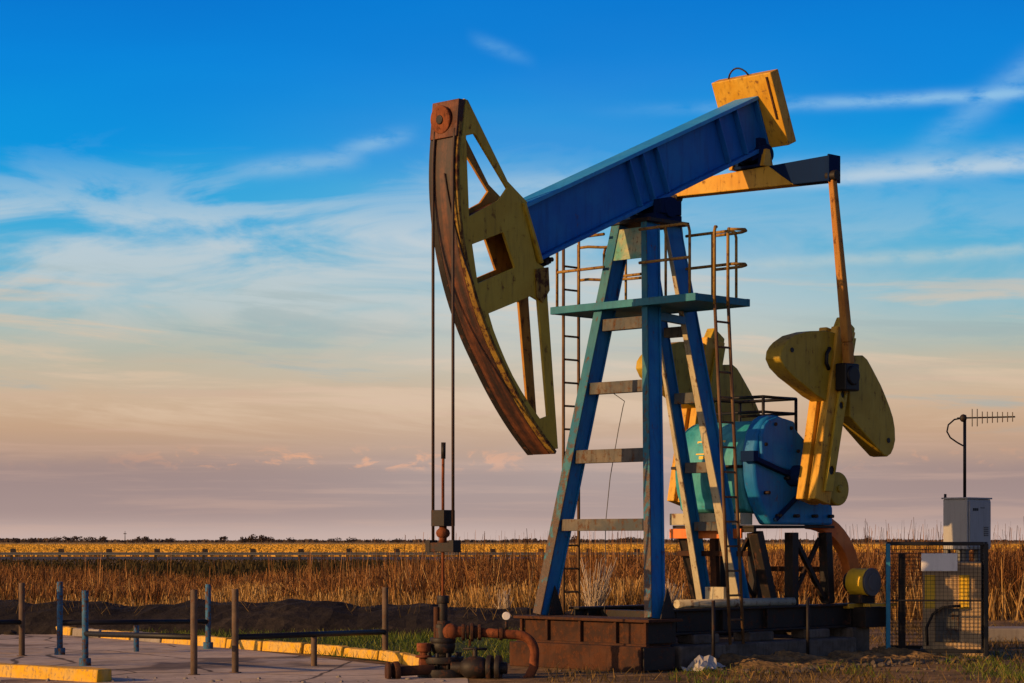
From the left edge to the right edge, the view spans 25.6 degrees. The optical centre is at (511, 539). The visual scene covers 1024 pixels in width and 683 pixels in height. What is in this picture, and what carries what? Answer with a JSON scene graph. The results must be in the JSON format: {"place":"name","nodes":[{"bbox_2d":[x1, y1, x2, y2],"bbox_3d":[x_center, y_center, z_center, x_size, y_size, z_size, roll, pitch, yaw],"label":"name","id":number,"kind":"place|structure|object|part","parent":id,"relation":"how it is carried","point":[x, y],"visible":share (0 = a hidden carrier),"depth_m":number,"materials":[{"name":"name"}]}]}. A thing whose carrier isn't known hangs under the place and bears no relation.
{"place":"outdoors","nodes":[
{"label":"outdoors","id":0,"kind":"place"},
{"bbox_2d":[122,627,516,661],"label":"turf grass","id":1,"kind":"structure","parent":0,"point":[347,639],"depth_m":34.53,"materials":[{"name":"green plant"}]},
{"bbox_2d":[1,558,836,582],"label":"verge grass","id":2,"kind":"structure","parent":0,"point":[229,567],"depth_m":106.29,"materials":[{"name":"brown plant"}]},
{"bbox_2d":[0,557,895,559],"bbox_3d":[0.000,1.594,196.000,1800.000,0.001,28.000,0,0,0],"label":"road","id":3,"kind":"structure","parent":0,"point":[195,558],"depth_m":193.87,"materials":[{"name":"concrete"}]},
{"bbox_2d":[0,540,1023,556],"bbox_3d":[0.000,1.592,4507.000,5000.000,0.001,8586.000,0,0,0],"label":"field","id":4,"kind":"structure","parent":0,"point":[354,543],"depth_m":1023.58,"materials":[{"name":"brown plant"}]},
{"bbox_2d":[11,538,19,542],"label":"tree","id":5,"kind":"object","parent":4,"relation":"on","point":[15,540],"visible":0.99,"depth_m":754.93,"materials":[{"name":"green plant"}]},
{"bbox_2d":[49,536,61,542],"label":"tree","id":6,"kind":"object","parent":4,"relation":"on","point":[53,540],"visible":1,"depth_m":707.46,"materials":[{"name":"green plant"}]},
{"bbox_2d":[68,536,81,541],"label":"tree","id":7,"kind":"object","parent":4,"relation":"on","point":[73,538],"visible":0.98,"depth_m":767.80,"materials":[{"name":"green plant"}]},
{"bbox_2d":[82,537,96,542],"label":"tree","id":8,"kind":"object","parent":4,"relation":"on","point":[87,539],"visible":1,"depth_m":726.04,"materials":[{"name":"green plant"}]},
{"bbox_2d":[98,536,106,542],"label":"tree","id":9,"kind":"object","parent":4,"relation":"on","point":[102,538],"visible":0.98,"depth_m":723.06,"materials":[{"name":"green plant"}]},
{"bbox_2d":[129,536,141,543],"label":"tree","id":10,"kind":"object","parent":4,"relation":"on","point":[136,539],"visible":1,"depth_m":778.18,"materials":[{"name":"green plant"}]},
{"bbox_2d":[141,536,148,543],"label":"tree","id":11,"kind":"object","parent":4,"relation":"on","point":[145,538],"visible":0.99,"depth_m":721.96,"materials":[{"name":"green plant"}]},
{"bbox_2d":[219,536,227,541],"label":"tree","id":12,"kind":"object","parent":4,"relation":"on","point":[224,538],"visible":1,"depth_m":754.86,"materials":[{"name":"green plant"}]},
{"bbox_2d":[240,536,246,542],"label":"tree","id":13,"kind":"object","parent":4,"relation":"on","point":[241,539],"visible":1,"depth_m":773.68,"materials":[{"name":"green plant"}]},
{"bbox_2d":[246,534,255,541],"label":"tree","id":14,"kind":"object","parent":4,"relation":"on","point":[251,538],"visible":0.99,"depth_m":769.28,"materials":[{"name":"green plant"}]},
{"bbox_2d":[255,535,266,542],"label":"tree","id":15,"kind":"object","parent":4,"relation":"on","point":[262,538],"visible":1,"depth_m":706.34,"materials":[{"name":"green plant"}]},
{"bbox_2d":[327,537,341,542],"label":"tree","id":16,"kind":"object","parent":4,"relation":"on","point":[331,539],"visible":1,"depth_m":757.46,"materials":[{"name":"green plant"}]},
{"bbox_2d":[346,537,356,542],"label":"tree","id":17,"kind":"object","parent":4,"relation":"on","point":[351,540],"visible":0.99,"depth_m":716.51,"materials":[{"name":"green plant"}]},
{"bbox_2d":[390,538,403,542],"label":"tree","id":18,"kind":"object","parent":4,"relation":"on","point":[397,540],"visible":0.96,"depth_m":709.68,"materials":[{"name":"green plant"}]},
{"bbox_2d":[0,538,1023,542],"bbox_3d":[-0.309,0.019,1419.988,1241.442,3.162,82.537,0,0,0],"label":"treeline","id":19,"kind":"object","parent":4,"relation":"on","point":[47,540],"visible":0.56,"depth_m":1389.85,"materials":[{"name":"green plant"}]},
{"bbox_2d":[569,535,576,542],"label":"tree","id":20,"kind":"object","parent":4,"relation":"on","point":[574,540],"visible":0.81,"depth_m":722.42,"materials":[{"name":"green plant"}]},
{"bbox_2d":[626,537,635,542],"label":"tree","id":21,"kind":"object","parent":4,"relation":"on","point":[628,538],"visible":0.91,"depth_m":764.08,"materials":[{"name":"green plant"}]},
{"bbox_2d":[0,560,1023,682],"bbox_3d":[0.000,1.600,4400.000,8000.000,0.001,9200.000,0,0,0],"label":"ground","id":22,"kind":"structure","parent":0,"point":[515,674],"depth_m":26.97,"materials":[{"name":"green plant"}]},
{"bbox_2d":[56,626,75,634],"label":"kerb stone","id":23,"kind":"object","parent":22,"relation":"on","point":[67,630],"visible":0.38,"depth_m":37.73,"materials":[{"name":"yellow paint"}]},
{"bbox_2d":[72,628,103,637],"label":"kerb stone","id":24,"kind":"object","parent":22,"relation":"on","point":[77,632],"visible":0.45,"depth_m":37.35,"materials":[{"name":"concrete"}]},
{"bbox_2d":[101,630,133,639],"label":"kerb stone","id":25,"kind":"object","parent":22,"relation":"on","point":[115,637],"visible":0.38,"depth_m":36.33,"materials":[{"name":"yellow paint"}]},
{"bbox_2d":[131,631,161,642],"bbox_3d":[-5.731,1.544,35.535,0.162,0.172,0.992,0,0,-36],"label":"kerb stone","id":26,"kind":"object","parent":22,"relation":"on","point":[151,640],"visible":0.2,"depth_m":35.42,"materials":[{"name":"concrete"}]},
{"bbox_2d":[162,639,189,644],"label":"kerb stone","id":27,"kind":"object","parent":22,"relation":"on","point":[177,641],"visible":0.24,"depth_m":34.63,"materials":[{"name":"yellow paint"}]},
{"bbox_2d":[197,635,231,647],"bbox_3d":[-4.501,1.538,33.830,0.167,0.184,1.005,0,0,-36],"label":"kerb stone","id":28,"kind":"object","parent":22,"relation":"on","point":[220,642],"visible":0.52,"depth_m":33.61,"materials":[{"name":"yellow paint"}]},
{"bbox_2d":[0,634,467,682],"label":"concrete pad","id":29,"kind":"object","parent":22,"relation":"on","point":[122,660],"visible":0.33,"depth_m":29.08,"materials":[{"name":"grey concrete"}]},
{"bbox_2d":[0,583,26,655],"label":"pipe railing","id":30,"kind":"object","parent":29,"relation":"on","point":[20,621],"visible":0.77,"depth_m":30.99,"materials":[{"name":"metal"}]},
{"bbox_2d":[0,663,111,681],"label":"kerb stone","id":31,"kind":"object","parent":29,"relation":"on","point":[77,673],"visible":0.73,"depth_m":25.67,"materials":[{"name":"yellow paint"}]},
{"bbox_2d":[54,582,212,654],"bbox_3d":[-5.375,1.100,32.165,2.668,1.040,0.147,0,0,-43],"label":"pipe railing","id":32,"kind":"object","parent":29,"relation":"on","point":[60,649],"visible":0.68,"depth_m":32.12,"materials":[{"name":"metal"}]},
{"bbox_2d":[79,590,199,674],"bbox_3d":[-4.595,1.105,27.620,0.150,1.030,2.665,0,0,-41],"label":"pipe railing","id":33,"kind":"object","parent":29,"relation":"on","point":[84,660],"visible":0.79,"depth_m":27.39,"materials":[{"name":"metal"}]},
{"bbox_2d":[0,675,454,682],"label":"pad gravel","id":34,"kind":"structure","parent":29,"relation":"on","point":[408,678],"depth_m":25.44,"materials":[{"name":"grey gravel"}]},
{"bbox_2d":[229,587,387,672],"bbox_3d":[-2.510,1.105,28.535,0.150,1.030,3.506,0,0,29],"label":"pipe railing","id":35,"kind":"object","parent":29,"relation":"on","point":[237,636],"visible":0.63,"depth_m":28.31,"materials":[{"name":"metal"}]},
{"bbox_2d":[303,644,349,655],"bbox_3d":[-2.590,1.543,31.358,0.167,0.174,0.978,0,0,-38],"label":"kerb stone","id":36,"kind":"object","parent":29,"relation":"on","point":[322,648],"visible":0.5,"depth_m":31.22,"materials":[{"name":"yellow paint"}]},
{"bbox_2d":[343,647,379,658],"bbox_3d":[-2.001,1.550,30.475,0.165,0.159,0.992,0,0,-30],"label":"kerb stone","id":37,"kind":"object","parent":29,"relation":"on","point":[361,652],"visible":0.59,"depth_m":30.40,"materials":[{"name":"yellow paint"}]},
{"bbox_2d":[385,596,538,678],"bbox_3d":[-0.577,1.195,26.176,1.793,1.089,0.804,0,0,0],"label":"wellhead","id":38,"kind":"object","parent":29,"relation":"on","point":[442,662],"visible":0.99,"depth_m":26.13,"materials":[{"name":"metal"}]},
{"bbox_2d":[226,639,262,650],"bbox_3d":[-3.884,1.545,32.987,0.166,0.171,1.002,0,0,-37],"label":"kerb stone","id":39,"kind":"object","parent":22,"relation":"on","point":[251,644],"visible":0.42,"depth_m":32.81,"materials":[{"name":"yellow paint"}]},
{"bbox_2d":[262,640,308,652],"bbox_3d":[-3.244,1.540,32.175,0.167,0.179,0.985,0,0,-40],"label":"kerb stone","id":40,"kind":"object","parent":22,"relation":"on","point":[277,646],"visible":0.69,"depth_m":32.09,"materials":[{"name":"yellow paint"}]},
{"bbox_2d":[0,598,573,634],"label":"soil bank","id":41,"kind":"structure","parent":22,"relation":"on","point":[287,615],"depth_m":38.55,"materials":[{"name":"brown soil"}]},
{"bbox_2d":[0,629,425,634],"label":"clods","id":42,"kind":"object","parent":41,"relation":"on","point":[10,632],"visible":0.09,"depth_m":37.90,"materials":[{"name":"soil"}]},
{"bbox_2d":[0,590,634,619],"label":"bank grass","id":43,"kind":"structure","parent":41,"relation":"on","point":[464,602],"depth_m":39.55,"materials":[{"name":"brown plant"}]},
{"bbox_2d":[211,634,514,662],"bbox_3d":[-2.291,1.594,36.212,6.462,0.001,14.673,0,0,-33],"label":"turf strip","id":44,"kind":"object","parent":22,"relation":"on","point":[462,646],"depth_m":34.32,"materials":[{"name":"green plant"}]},
{"bbox_2d":[378,650,410,663],"bbox_3d":[-1.544,1.544,29.538,0.167,0.173,0.964,0,0,-21],"label":"kerb stone","id":45,"kind":"object","parent":44,"relation":"on","point":[392,656],"visible":0.58,"depth_m":29.44,"materials":[{"name":"yellow paint"}]},
{"bbox_2d":[402,654,418,665],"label":"kerb stone","id":46,"kind":"object","parent":22,"relation":"on","point":[410,659],"visible":0.24,"depth_m":28.72,"materials":[{"name":"yellow paint"}]},
{"bbox_2d":[494,589,512,608],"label":"bare shrub","id":47,"kind":"object","parent":22,"relation":"on","point":[504,600],"visible":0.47,"depth_m":41.44,"materials":[{"name":"beige plant"}]},
{"bbox_2d":[0,549,1021,561],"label":"guardrail","id":48,"kind":"object","parent":22,"relation":"on","point":[155,553],"visible":0.46,"depth_m":163.98,"materials":[{"name":"grey metal"}]},
{"bbox_2d":[0,536,1023,617],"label":"dead brush","id":49,"kind":"object","parent":22,"relation":"on","point":[779,577],"visible":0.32,"depth_m":48.98,"materials":[{"name":"brown plant"}]},
{"bbox_2d":[0,572,1023,620],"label":"dry grass","id":50,"kind":"structure","parent":22,"relation":"on","point":[621,594],"depth_m":44.73,"materials":[{"name":"brown plant"}]},
{"bbox_2d":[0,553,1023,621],"bbox_3d":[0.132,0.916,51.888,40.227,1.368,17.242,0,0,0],"label":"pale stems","id":51,"kind":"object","parent":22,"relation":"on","point":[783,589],"visible":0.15,"depth_m":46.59,"materials":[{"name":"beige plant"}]},
{"bbox_2d":[0,517,1023,612],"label":"reed stalks","id":52,"kind":"object","parent":22,"relation":"on","point":[512,559],"visible":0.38,"depth_m":52.53,"materials":[{"name":"brown plant"}]},
{"bbox_2d":[580,558,616,605],"bbox_3d":[1.494,0.953,39.012,0.660,1.307,0.805,0,0,0],"label":"bare shrub","id":53,"kind":"object","parent":22,"relation":"on","point":[597,595],"visible":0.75,"depth_m":38.98,"materials":[{"name":"beige plant"}]},
{"bbox_2d":[425,67,895,672],"bbox_3d":[1.785,-2.379,28.898,7.550,7.957,2.960,0,0,-45],"label":"pump jack","id":54,"kind":"object","parent":22,"relation":"on","point":[739,459],"visible":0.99,"depth_m":28.82,"materials":[{"name":"metal"}]},
{"bbox_2d":[665,579,683,603],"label":"bare shrub","id":55,"kind":"object","parent":22,"relation":"on","point":[670,591],"visible":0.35,"depth_m":41.42,"materials":[{"name":"beige plant"}]},
{"bbox_2d":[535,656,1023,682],"bbox_3d":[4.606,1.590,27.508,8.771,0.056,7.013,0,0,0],"label":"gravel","id":56,"kind":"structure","parent":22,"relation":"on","point":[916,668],"depth_m":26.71,"materials":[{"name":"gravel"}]},
{"bbox_2d":[714,646,956,672],"bbox_3d":[4.274,1.523,28.990,1.390,0.233,4.900,0,0,45],"label":"earth heap","id":57,"kind":"object","parent":22,"relation":"on","point":[783,658],"visible":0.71,"depth_m":28.64,"materials":[{"name":"brown soil"}]},
{"bbox_2d":[681,655,725,670],"bbox_3d":[2.362,1.497,27.536,0.500,0.193,0.353,0,0,-45],"label":"plastic sheet","id":58,"kind":"object","parent":57,"relation":"on","point":[699,661],"visible":0.84,"depth_m":27.46,"materials":[{"name":"white plastic"}]},
{"bbox_2d":[709,656,988,674],"bbox_3d":[4.342,1.582,28.878,1.505,0.113,4.867,0,0,45],"label":"rubble","id":59,"kind":"object","parent":22,"relation":"on","point":[872,662],"visible":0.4,"depth_m":28.39,"materials":[{"name":"stone"}]},
{"bbox_2d":[885,542,987,656],"bbox_3d":[5.820,0.812,30.892,1.360,1.575,1.060,0,0,9],"label":"wire cage","id":60,"kind":"object","parent":22,"relation":"on","point":[943,561],"visible":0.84,"depth_m":30.40,"materials":[{"name":"black paint"}]},
{"bbox_2d":[898,554,983,656],"bbox_3d":[5.916,0.890,31.066,1.150,1.420,0.590,0,0,9],"label":"equipment cabinet","id":61,"kind":"object","parent":22,"relation":"on","point":[968,592],"visible":0.57,"depth_m":30.88,"materials":[{"name":"beige metal"}]},
{"bbox_3d":[5.974,1.170,30.885,0.320,0.460,0.025,0,0,9],"label":"door","id":62,"kind":"part","parent":61,"relation":"part of","materials":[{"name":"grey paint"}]},
{"bbox_2d":[941,421,991,561],"bbox_3d":[6.829,-0.130,33.770,0.660,3.460,0.494,0,0,-45],"label":"control cabinet","id":63,"kind":"object","parent":22,"relation":"on","point":[966,519],"visible":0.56,"depth_m":33.55,"materials":[{"name":"grey metal"}]},
{"bbox_3d":[6.990,-0.235,33.617,0.560,0.690,0.032,0,0,-45],"label":"door","id":64,"kind":"part","parent":63,"relation":"part of","materials":[{"name":"grey metal"}]},
{"bbox_2d":[946,409,1014,445],"bbox_3d":[6.961,-1.668,33.416,1.022,0.557,0.110,0,0,0],"label":"yagi antenna","id":65,"kind":"object","parent":63,"relation":"attached to","point":[963,417],"visible":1,"depth_m":33.40,"materials":[{"name":"black paint"}]},
{"bbox_2d":[988,626,1023,641],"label":"concrete block","id":66,"kind":"structure","parent":22,"relation":"on","point":[1006,632],"depth_m":35.20,"materials":[{"name":"grey concrete"}]},
{"bbox_2d":[0,0,1023,539],"label":"sky","id":67,"kind":"structure","parent":0,"point":[216,226],"materials":[{"name":"blue"}]},
{"bbox_2d":[541,618,1023,682],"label":"rough grass","id":68,"kind":"structure","parent":0,"point":[800,679],"depth_m":26.35,"materials":[{"name":"plant"}]},
{"bbox_2d":[668,650,1023,682],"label":"green grass","id":69,"kind":"structure","parent":0,"point":[1019,674],"depth_m":26.98,"materials":[{"name":"green plant"}]}
]}

